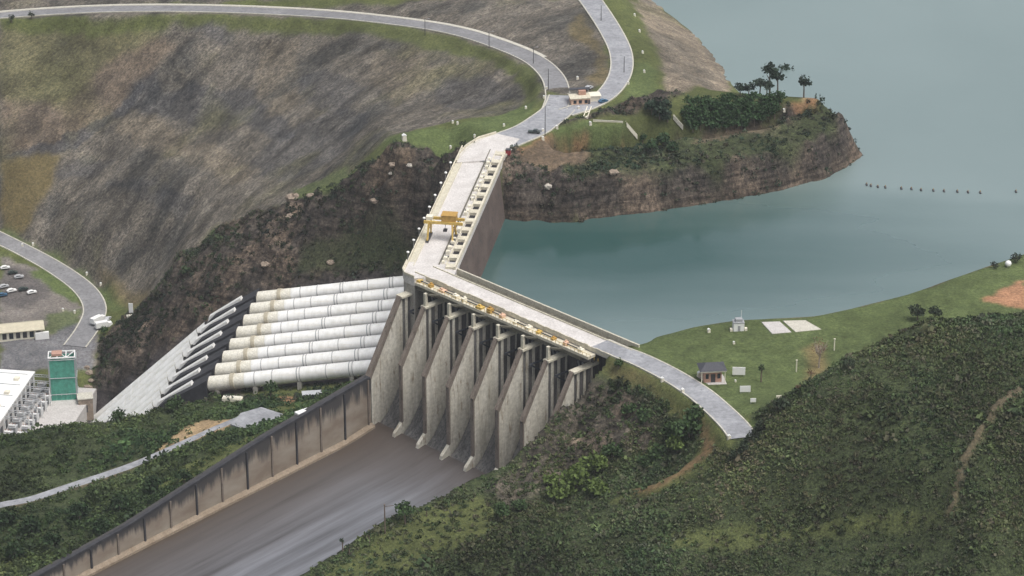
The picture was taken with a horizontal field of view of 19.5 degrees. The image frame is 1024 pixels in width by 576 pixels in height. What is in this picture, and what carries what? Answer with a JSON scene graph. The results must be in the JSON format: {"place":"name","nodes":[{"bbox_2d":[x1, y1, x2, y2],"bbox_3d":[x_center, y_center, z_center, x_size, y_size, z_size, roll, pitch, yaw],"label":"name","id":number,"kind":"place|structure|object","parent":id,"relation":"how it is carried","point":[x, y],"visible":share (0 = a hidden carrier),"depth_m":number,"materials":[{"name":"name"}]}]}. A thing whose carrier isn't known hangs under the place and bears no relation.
{"place":"outdoors","nodes":[
{"label":"outdoors","id":0,"kind":"place"},
{"bbox_2d":[0,232,105,346],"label":"road","id":1,"kind":"structure","parent":0,"point":[89,295],"depth_m":1413.87,"materials":[{"name":"grey asphalt"}]},
{"bbox_2d":[0,245,83,344],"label":"kerb","id":2,"kind":"structure","parent":1,"relation":"on","point":[58,279],"depth_m":1415.36,"materials":[{"name":"concrete"}]},
{"bbox_2d":[0,231,106,346],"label":"kerb","id":3,"kind":"structure","parent":1,"relation":"on","point":[77,273],"depth_m":1420.39,"materials":[{"name":"concrete"}]},
{"bbox_2d":[90,314,105,323],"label":"parked truck","id":4,"kind":"object","parent":1,"relation":"on","point":[98,317],"visible":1,"depth_m":1382.64,"materials":[{"name":"white paint"}]},
{"bbox_2d":[0,417,236,507],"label":"path","id":5,"kind":"structure","parent":0,"point":[87,480],"depth_m":1139.93,"materials":[{"name":"concrete"}]},
{"bbox_2d":[230,407,281,427],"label":"pavement","id":6,"kind":"structure","parent":0,"point":[251,417],"depth_m":1163.57,"materials":[{"name":"concrete"}]},
{"bbox_2d":[0,5,567,101],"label":"road","id":7,"kind":"structure","parent":0,"point":[540,65],"depth_m":1458.56,"materials":[{"name":"grey asphalt"}]},
{"bbox_2d":[0,11,545,106],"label":"kerb","id":8,"kind":"structure","parent":7,"relation":"on","point":[300,16],"depth_m":1467.09,"materials":[{"name":"concrete"}]},
{"bbox_2d":[0,5,569,108],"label":"kerb","id":9,"kind":"structure","parent":7,"relation":"on","point":[316,10],"depth_m":1474.77,"materials":[{"name":"concrete"}]},
{"bbox_2d":[0,0,1023,575],"bbox_3d":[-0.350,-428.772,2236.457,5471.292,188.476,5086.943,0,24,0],"label":"terrain","id":10,"kind":"structure","parent":0,"point":[138,150],"depth_m":1337.36,"materials":[{"name":"green plant"}]},
{"bbox_2d":[0,507,18,523],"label":"bank tree","id":11,"kind":"object","parent":10,"relation":"on","point":[9,517],"visible":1,"depth_m":1107.27,"materials":[{"name":"green plant"}]},
{"bbox_2d":[3,541,26,558],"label":"bank tree","id":12,"kind":"object","parent":10,"relation":"on","point":[16,550],"visible":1,"depth_m":1080.10,"materials":[{"name":"green plant"}]},
{"bbox_2d":[0,369,34,434],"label":"powerhouse","id":13,"kind":"structure","parent":10,"relation":"on","point":[13,383],"depth_m":1328.20,"materials":[{"name":"concrete"}]},
{"bbox_2d":[0,320,48,341],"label":"workshop","id":14,"kind":"structure","parent":10,"relation":"on","point":[21,330],"depth_m":1368.58,"materials":[{"name":"beige paint"}]},
{"bbox_2d":[18,513,41,532],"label":"bank tree","id":15,"kind":"object","parent":10,"relation":"on","point":[30,523],"visible":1,"depth_m":1098.37,"materials":[{"name":"green plant"}]},
{"bbox_2d":[6,387,96,431],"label":"yard slab","id":16,"kind":"structure","parent":10,"relation":"on","point":[66,411],"depth_m":1323.60,"materials":[{"name":"concrete"}]},
{"bbox_2d":[4,416,29,430],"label":"busbar frame","id":17,"kind":"object","parent":16,"relation":"on","point":[15,419],"visible":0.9,"depth_m":1297.77,"materials":[{"name":"silver metal"}]},
{"bbox_2d":[8,410,34,425],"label":"busbar frame","id":18,"kind":"object","parent":16,"relation":"on","point":[22,413],"visible":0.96,"depth_m":1303.27,"materials":[{"name":"silver metal"}]},
{"bbox_2d":[21,392,47,411],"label":"busbar frame","id":19,"kind":"object","parent":16,"relation":"on","point":[37,395],"visible":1,"depth_m":1319.85,"materials":[{"name":"silver metal"}]},
{"bbox_2d":[25,386,51,405],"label":"busbar frame","id":20,"kind":"object","parent":16,"relation":"on","point":[41,389],"visible":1,"depth_m":1325.42,"materials":[{"name":"silver metal"}]},
{"bbox_2d":[47,350,77,400],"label":"netted tower","id":21,"kind":"structure","parent":16,"relation":"on","point":[62,371],"depth_m":1329.12,"materials":[{"name":"green metal"}]},
{"bbox_2d":[77,392,93,419],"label":"switch house","id":22,"kind":"structure","parent":16,"relation":"on","point":[84,398],"depth_m":1329.89,"materials":[{"name":"concrete"}]},
{"bbox_2d":[40,530,63,545],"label":"bank tree","id":23,"kind":"object","parent":10,"relation":"on","point":[48,539],"visible":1,"depth_m":1081.96,"materials":[{"name":"green plant"}]},
{"bbox_2d":[66,500,90,519],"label":"bank tree","id":24,"kind":"object","parent":10,"relation":"on","point":[75,509],"visible":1,"depth_m":1101.40,"materials":[{"name":"green plant"}]},
{"bbox_2d":[92,517,111,533],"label":"bank tree","id":25,"kind":"object","parent":10,"relation":"on","point":[102,526],"visible":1,"depth_m":1087.59,"materials":[{"name":"green plant"}]},
{"bbox_2d":[95,320,112,329],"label":"parked truck","id":26,"kind":"object","parent":10,"relation":"on","point":[99,324],"visible":1,"depth_m":1378.76,"materials":[{"name":"white paint"}]},
{"bbox_2d":[110,407,125,420],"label":"bush","id":27,"kind":"object","parent":10,"relation":"on","point":[117,415],"visible":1,"depth_m":1189.42,"materials":[{"name":"green plant"}]},
{"bbox_2d":[110,494,130,509],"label":"bank tree","id":28,"kind":"object","parent":10,"relation":"on","point":[119,502],"visible":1,"depth_m":1101.48,"materials":[{"name":"green plant"}]},
{"bbox_2d":[143,474,162,491],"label":"bank tree","id":29,"kind":"object","parent":10,"relation":"on","point":[152,484],"visible":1,"depth_m":1109.61,"materials":[{"name":"green plant"}]},
{"bbox_2d":[164,394,185,409],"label":"bush","id":30,"kind":"object","parent":10,"relation":"on","point":[172,403],"visible":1,"depth_m":1192.71,"materials":[{"name":"green plant"}]},
{"bbox_2d":[0,377,357,575],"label":"shrubs","id":31,"kind":"object","parent":10,"relation":"on","point":[161,465],"visible":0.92,"depth_m":1142.59,"materials":[{"name":"green plant"}]},
{"bbox_2d":[173,468,192,482],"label":"bank tree","id":32,"kind":"object","parent":10,"relation":"on","point":[184,474],"visible":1,"depth_m":1109.48,"materials":[{"name":"green plant"}]},
{"bbox_2d":[222,395,242,401],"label":"valve block","id":33,"kind":"structure","parent":10,"relation":"on","point":[234,399],"depth_m":1199.83,"materials":[{"name":"beige paint"}]},
{"bbox_2d":[91,276,403,421],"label":"penstock","id":34,"kind":"object","parent":10,"relation":"on","point":[257,295],"visible":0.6,"depth_m":1298.41,"materials":[{"name":"paint"}]},
{"bbox_2d":[92,287,403,422],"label":"penstock","id":35,"kind":"object","parent":10,"relation":"on","point":[250,307],"visible":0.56,"depth_m":1286.94,"materials":[{"name":"metal"}]},
{"bbox_2d":[101,299,394,421],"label":"penstock","id":36,"kind":"object","parent":10,"relation":"on","point":[244,319],"visible":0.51,"depth_m":1275.54,"materials":[{"name":"metal"}]},
{"bbox_2d":[108,310,390,420],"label":"penstock","id":37,"kind":"object","parent":10,"relation":"on","point":[239,331],"visible":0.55,"depth_m":1263.86,"materials":[{"name":"metal"}]},
{"bbox_2d":[125,322,385,416],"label":"penstock","id":38,"kind":"object","parent":10,"relation":"on","point":[252,341],"visible":0.49,"depth_m":1252.45,"materials":[{"name":"metal"}]},
{"bbox_2d":[130,335,380,416],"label":"penstock","id":39,"kind":"object","parent":10,"relation":"on","point":[223,355],"visible":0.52,"depth_m":1240.86,"materials":[{"name":"metal"}]},
{"bbox_2d":[138,347,375,414],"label":"penstock","id":40,"kind":"object","parent":10,"relation":"on","point":[216,367],"visible":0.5,"depth_m":1229.36,"materials":[{"name":"metal"}]},
{"bbox_2d":[152,360,370,409],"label":"penstock","id":41,"kind":"object","parent":10,"relation":"on","point":[201,388],"visible":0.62,"depth_m":1218.37,"materials":[{"name":"metal"}]},
{"bbox_2d":[263,379,279,396],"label":"bush","id":42,"kind":"object","parent":10,"relation":"on","point":[270,387],"visible":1,"depth_m":1198.31,"materials":[{"name":"green plant"}]},
{"bbox_2d":[0,4,546,56],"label":"gutter","id":43,"kind":"object","parent":10,"relation":"on","point":[541,54],"visible":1,"depth_m":1481.21,"materials":[{"name":"concrete"}]},
{"bbox_2d":[91,139,474,408],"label":"shrubs","id":44,"kind":"object","parent":10,"relation":"on","point":[156,291],"visible":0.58,"depth_m":1332.75,"materials":[{"name":"green plant"}]},
{"bbox_2d":[285,193,298,202],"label":"boulder","id":45,"kind":"object","parent":10,"relation":"on","point":[290,197],"visible":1,"depth_m":1346.46,"materials":[{"name":"beige stone"}]},
{"bbox_2d":[301,390,321,396],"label":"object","id":46,"kind":"structure","parent":10,"relation":"on","point":[311,392],"depth_m":1197.98,"materials":[{"name":"concrete"}]},
{"bbox_2d":[92,266,639,575],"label":"spillway","id":47,"kind":"object","parent":10,"relation":"on","point":[471,376],"visible":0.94,"depth_m":1122.78,"materials":[{"name":"concrete"}]},
{"bbox_2d":[29,375,374,575],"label":"training wall","id":48,"kind":"structure","parent":47,"relation":"attached to","point":[335,421],"depth_m":1119.94,"materials":[{"name":"concrete"}]},
{"bbox_2d":[394,500,414,524],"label":"tree","id":49,"kind":"object","parent":10,"relation":"on","point":[405,507],"visible":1,"depth_m":1022.69,"materials":[{"name":"green plant"}]},
{"bbox_2d":[402,259,458,330],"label":"corner platform","id":50,"kind":"structure","parent":10,"relation":"on","point":[411,276],"depth_m":1157.62,"materials":[{"name":"concrete"}]},
{"bbox_2d":[404,131,519,298],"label":"intake dam","id":51,"kind":"structure","parent":10,"relation":"on","point":[470,192],"depth_m":1225.26,"materials":[{"name":"concrete"}]},
{"bbox_2d":[424,211,464,242],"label":"gantry crane","id":52,"kind":"object","parent":51,"relation":"on","point":[451,218],"visible":1,"depth_m":1182.69,"materials":[{"name":"yellow paint"}]},
{"bbox_2d":[493,501,511,518],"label":"bush","id":53,"kind":"object","parent":10,"relation":"on","point":[502,508],"visible":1,"depth_m":1026.06,"materials":[{"name":"green plant"}]},
{"bbox_2d":[510,499,527,511],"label":"bush","id":54,"kind":"object","parent":10,"relation":"on","point":[520,504],"visible":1,"depth_m":1033.78,"materials":[{"name":"green plant"}]},
{"bbox_2d":[542,470,560,485],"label":"bush","id":55,"kind":"object","parent":10,"relation":"on","point":[552,477],"visible":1,"depth_m":1046.74,"materials":[{"name":"green plant"}]},
{"bbox_2d":[545,479,577,499],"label":"bush","id":56,"kind":"object","parent":10,"relation":"on","point":[562,491],"visible":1,"depth_m":1038.45,"materials":[{"name":"green plant"}]},
{"bbox_2d":[558,464,589,487],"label":"bush","id":57,"kind":"object","parent":10,"relation":"on","point":[572,472],"visible":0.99,"depth_m":1043.74,"materials":[{"name":"green plant"}]},
{"bbox_2d":[574,456,594,473],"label":"bush","id":58,"kind":"object","parent":10,"relation":"on","point":[590,468],"visible":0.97,"depth_m":1053.43,"materials":[{"name":"green plant"}]},
{"bbox_2d":[582,474,609,494],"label":"bush","id":59,"kind":"object","parent":10,"relation":"on","point":[598,487],"visible":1,"depth_m":1036.56,"materials":[{"name":"green plant"}]},
{"bbox_2d":[585,450,607,470],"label":"bush","id":60,"kind":"object","parent":10,"relation":"on","point":[597,461],"visible":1,"depth_m":1052.14,"materials":[{"name":"green plant"}]},
{"bbox_2d":[601,442,625,456],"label":"bush","id":61,"kind":"object","parent":10,"relation":"on","point":[612,449],"visible":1,"depth_m":1055.38,"materials":[{"name":"green plant"}]},
{"bbox_2d":[620,401,636,415],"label":"bush","id":62,"kind":"object","parent":10,"relation":"on","point":[627,408],"visible":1,"depth_m":1067.28,"materials":[{"name":"green plant"}]},
{"bbox_2d":[636,407,652,421],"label":"bush","id":63,"kind":"object","parent":10,"relation":"on","point":[643,415],"visible":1,"depth_m":1060.33,"materials":[{"name":"green plant"}]},
{"bbox_2d":[635,453,653,466],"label":"bush","id":64,"kind":"object","parent":10,"relation":"on","point":[645,460],"visible":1,"depth_m":1049.37,"materials":[{"name":"green plant"}]},
{"bbox_2d":[644,138,658,149],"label":"broad tree","id":65,"kind":"object","parent":10,"relation":"on","point":[652,144],"visible":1,"depth_m":1279.66,"materials":[{"name":"green plant"}]},
{"bbox_2d":[648,443,666,458],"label":"bush","id":66,"kind":"object","parent":10,"relation":"on","point":[655,452],"visible":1,"depth_m":1048.53,"materials":[{"name":"green plant"}]},
{"bbox_2d":[647,97,671,119],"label":"broad tree","id":67,"kind":"object","parent":10,"relation":"on","point":[659,107],"visible":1,"depth_m":1314.04,"materials":[{"name":"green plant"}]},
{"bbox_2d":[655,132,669,147],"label":"broad tree","id":68,"kind":"object","parent":10,"relation":"on","point":[661,138],"visible":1,"depth_m":1284.49,"materials":[{"name":"green plant"}]},
{"bbox_2d":[303,310,1023,575],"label":"shrubs","id":69,"kind":"object","parent":10,"relation":"on","point":[962,371],"visible":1,"depth_m":1007.48,"materials":[{"name":"green plant"}]},
{"bbox_2d":[660,109,672,121],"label":"broad tree","id":70,"kind":"object","parent":10,"relation":"on","point":[665,116],"visible":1,"depth_m":1315.95,"materials":[{"name":"green plant"}]},
{"bbox_2d":[660,420,680,438],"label":"bush","id":71,"kind":"object","parent":10,"relation":"on","point":[668,428],"visible":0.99,"depth_m":1049.20,"materials":[{"name":"green plant"}]},
{"bbox_2d":[666,140,678,151],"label":"broad tree","id":72,"kind":"object","parent":10,"relation":"on","point":[671,145],"visible":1,"depth_m":1282.80,"materials":[{"name":"green plant"}]},
{"bbox_2d":[665,434,684,452],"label":"bush","id":73,"kind":"object","parent":10,"relation":"on","point":[676,444],"visible":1,"depth_m":1043.01,"materials":[{"name":"green plant"}]},
{"bbox_2d":[504,89,862,222],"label":"shrubs","id":74,"kind":"object","parent":10,"relation":"on","point":[653,151],"visible":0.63,"depth_m":1279.96,"materials":[{"name":"green plant"}]},
{"bbox_2d":[671,410,702,437],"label":"bush","id":75,"kind":"object","parent":10,"relation":"on","point":[688,425],"visible":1,"depth_m":1042.88,"materials":[{"name":"green plant"}]},
{"bbox_2d":[683,402,704,418],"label":"bush","id":76,"kind":"object","parent":10,"relation":"on","point":[694,410],"visible":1,"depth_m":1044.44,"materials":[{"name":"green plant"}]},
{"bbox_2d":[693,94,707,104],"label":"grove tree","id":77,"kind":"object","parent":10,"relation":"on","point":[698,99],"visible":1,"depth_m":1323.67,"materials":[{"name":"green plant"}]},
{"bbox_2d":[697,362,726,384],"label":"guard kiosk","id":78,"kind":"object","parent":10,"relation":"on","point":[711,373],"visible":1,"depth_m":1066.72,"materials":[{"name":"pink brick"}]},
{"bbox_2d":[720,116,732,131],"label":"grove tree","id":79,"kind":"object","parent":10,"relation":"on","point":[725,124],"visible":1,"depth_m":1325.41,"materials":[{"name":"green plant"}]},
{"bbox_2d":[730,310,746,331],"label":"instrument hut","id":80,"kind":"object","parent":10,"relation":"on","point":[738,323],"visible":1,"depth_m":1109.83,"materials":[{"name":"white paint"}]},
{"bbox_2d":[732,367,744,376],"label":"sign board","id":81,"kind":"object","parent":10,"relation":"on","point":[738,370],"visible":1,"depth_m":1072.11,"materials":[{"name":"white paint"}]},
{"bbox_2d":[735,440,749,453],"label":"crest tree","id":82,"kind":"object","parent":10,"relation":"on","point":[742,447],"visible":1,"depth_m":1017.91,"materials":[{"name":"green plant"}]},
{"bbox_2d":[749,426,760,438],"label":"crest tree","id":83,"kind":"object","parent":10,"relation":"on","point":[755,433],"visible":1,"depth_m":1026.64,"materials":[{"name":"green plant"}]},
{"bbox_2d":[752,76,766,93],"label":"round tree","id":84,"kind":"object","parent":10,"relation":"on","point":[759,82],"visible":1,"depth_m":1335.26,"materials":[{"name":"green plant"}]},
{"bbox_2d":[761,61,778,93],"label":"tall tree","id":85,"kind":"object","parent":10,"relation":"on","point":[770,68],"visible":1,"depth_m":1336.08,"materials":[{"name":"green plant"}]},
{"bbox_2d":[762,321,790,333],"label":"concrete slab","id":86,"kind":"structure","parent":10,"relation":"on","point":[777,327],"depth_m":1113.09,"materials":[{"name":"grey concrete"}]},
{"bbox_2d":[770,70,785,89],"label":"tall tree","id":87,"kind":"object","parent":10,"relation":"on","point":[775,76],"visible":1,"depth_m":1335.09,"materials":[{"name":"green plant"}]},
{"bbox_2d":[772,397,789,409],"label":"crest tree","id":88,"kind":"object","parent":10,"relation":"on","point":[780,404],"visible":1,"depth_m":1025.24,"materials":[{"name":"green plant"}]},
{"bbox_2d":[783,320,820,331],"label":"concrete slab","id":89,"kind":"structure","parent":10,"relation":"on","point":[799,325],"depth_m":1114.55,"materials":[{"name":"beige concrete"}]},
{"bbox_2d":[798,74,811,97],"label":"tall tree","id":90,"kind":"object","parent":10,"relation":"on","point":[802,82],"visible":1,"depth_m":1334.84,"materials":[{"name":"green plant"}]},
{"bbox_2d":[812,337,827,367],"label":"bare tree","id":91,"kind":"object","parent":10,"relation":"on","point":[822,348],"visible":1,"depth_m":1076.04,"materials":[{"name":"brown plant"}]},
{"bbox_2d":[841,356,855,367],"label":"crest tree","id":92,"kind":"object","parent":10,"relation":"on","point":[848,360],"visible":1,"depth_m":1031.07,"materials":[{"name":"green plant"}]},
{"bbox_2d":[908,304,925,319],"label":"crest tree","id":93,"kind":"object","parent":10,"relation":"on","point":[920,311],"visible":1,"depth_m":1116.83,"materials":[{"name":"green plant"}]},
{"bbox_2d":[928,305,942,316],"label":"crest tree","id":94,"kind":"object","parent":10,"relation":"on","point":[933,310],"visible":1,"depth_m":1116.55,"materials":[{"name":"green plant"}]},
{"bbox_2d":[486,95,570,161],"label":"road","id":95,"kind":"structure","parent":0,"point":[555,115],"depth_m":1305.90,"materials":[{"name":"grey asphalt"}]},
{"bbox_2d":[458,94,549,158],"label":"kerb","id":96,"kind":"structure","parent":95,"relation":"on","point":[511,127],"depth_m":1300.06,"materials":[{"name":"concrete"}]},
{"bbox_2d":[504,109,574,158],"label":"kerb","id":97,"kind":"structure","parent":95,"relation":"on","point":[567,117],"depth_m":1290.01,"materials":[{"name":"concrete"}]},
{"bbox_2d":[560,0,631,114],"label":"road","id":98,"kind":"structure","parent":0,"point":[619,49],"depth_m":1383.84,"materials":[{"name":"grey asphalt"}]},
{"bbox_2d":[559,0,611,109],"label":"kerb","id":99,"kind":"structure","parent":98,"relation":"on","point":[605,43],"depth_m":1396.57,"materials":[{"name":"concrete"}]},
{"bbox_2d":[572,0,633,115],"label":"kerb","id":100,"kind":"structure","parent":98,"relation":"on","point":[622,89],"depth_m":1354.63,"materials":[{"name":"concrete"}]},
{"bbox_2d":[593,340,751,438],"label":"road","id":101,"kind":"structure","parent":0,"point":[728,419],"depth_m":1062.72,"materials":[{"name":"grey asphalt"}]},
{"bbox_2d":[591,346,729,438],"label":"kerb","id":102,"kind":"structure","parent":101,"relation":"on","point":[683,393],"depth_m":1066.15,"materials":[{"name":"concrete"}]},
{"bbox_2d":[608,339,752,428],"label":"kerb","id":103,"kind":"structure","parent":101,"relation":"on","point":[690,377],"depth_m":1069.55,"materials":[{"name":"concrete"}]},
{"bbox_2d":[481,0,1023,343],"bbox_3d":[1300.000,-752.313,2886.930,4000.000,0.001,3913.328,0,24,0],"label":"water","id":104,"kind":"structure","parent":0,"point":[927,96],"depth_m":1276.40,"materials":[{"name":"teal liquid"}]},
{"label":"pavement","id":105,"kind":"structure","parent":0,"visible":0},
{"bbox_2d":[568,87,600,104],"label":"gatehouse","id":106,"kind":"object","parent":105,"relation":"on","point":[581,96],"visible":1,"depth_m":1326.18,"materials":[{"name":"beige paint"}]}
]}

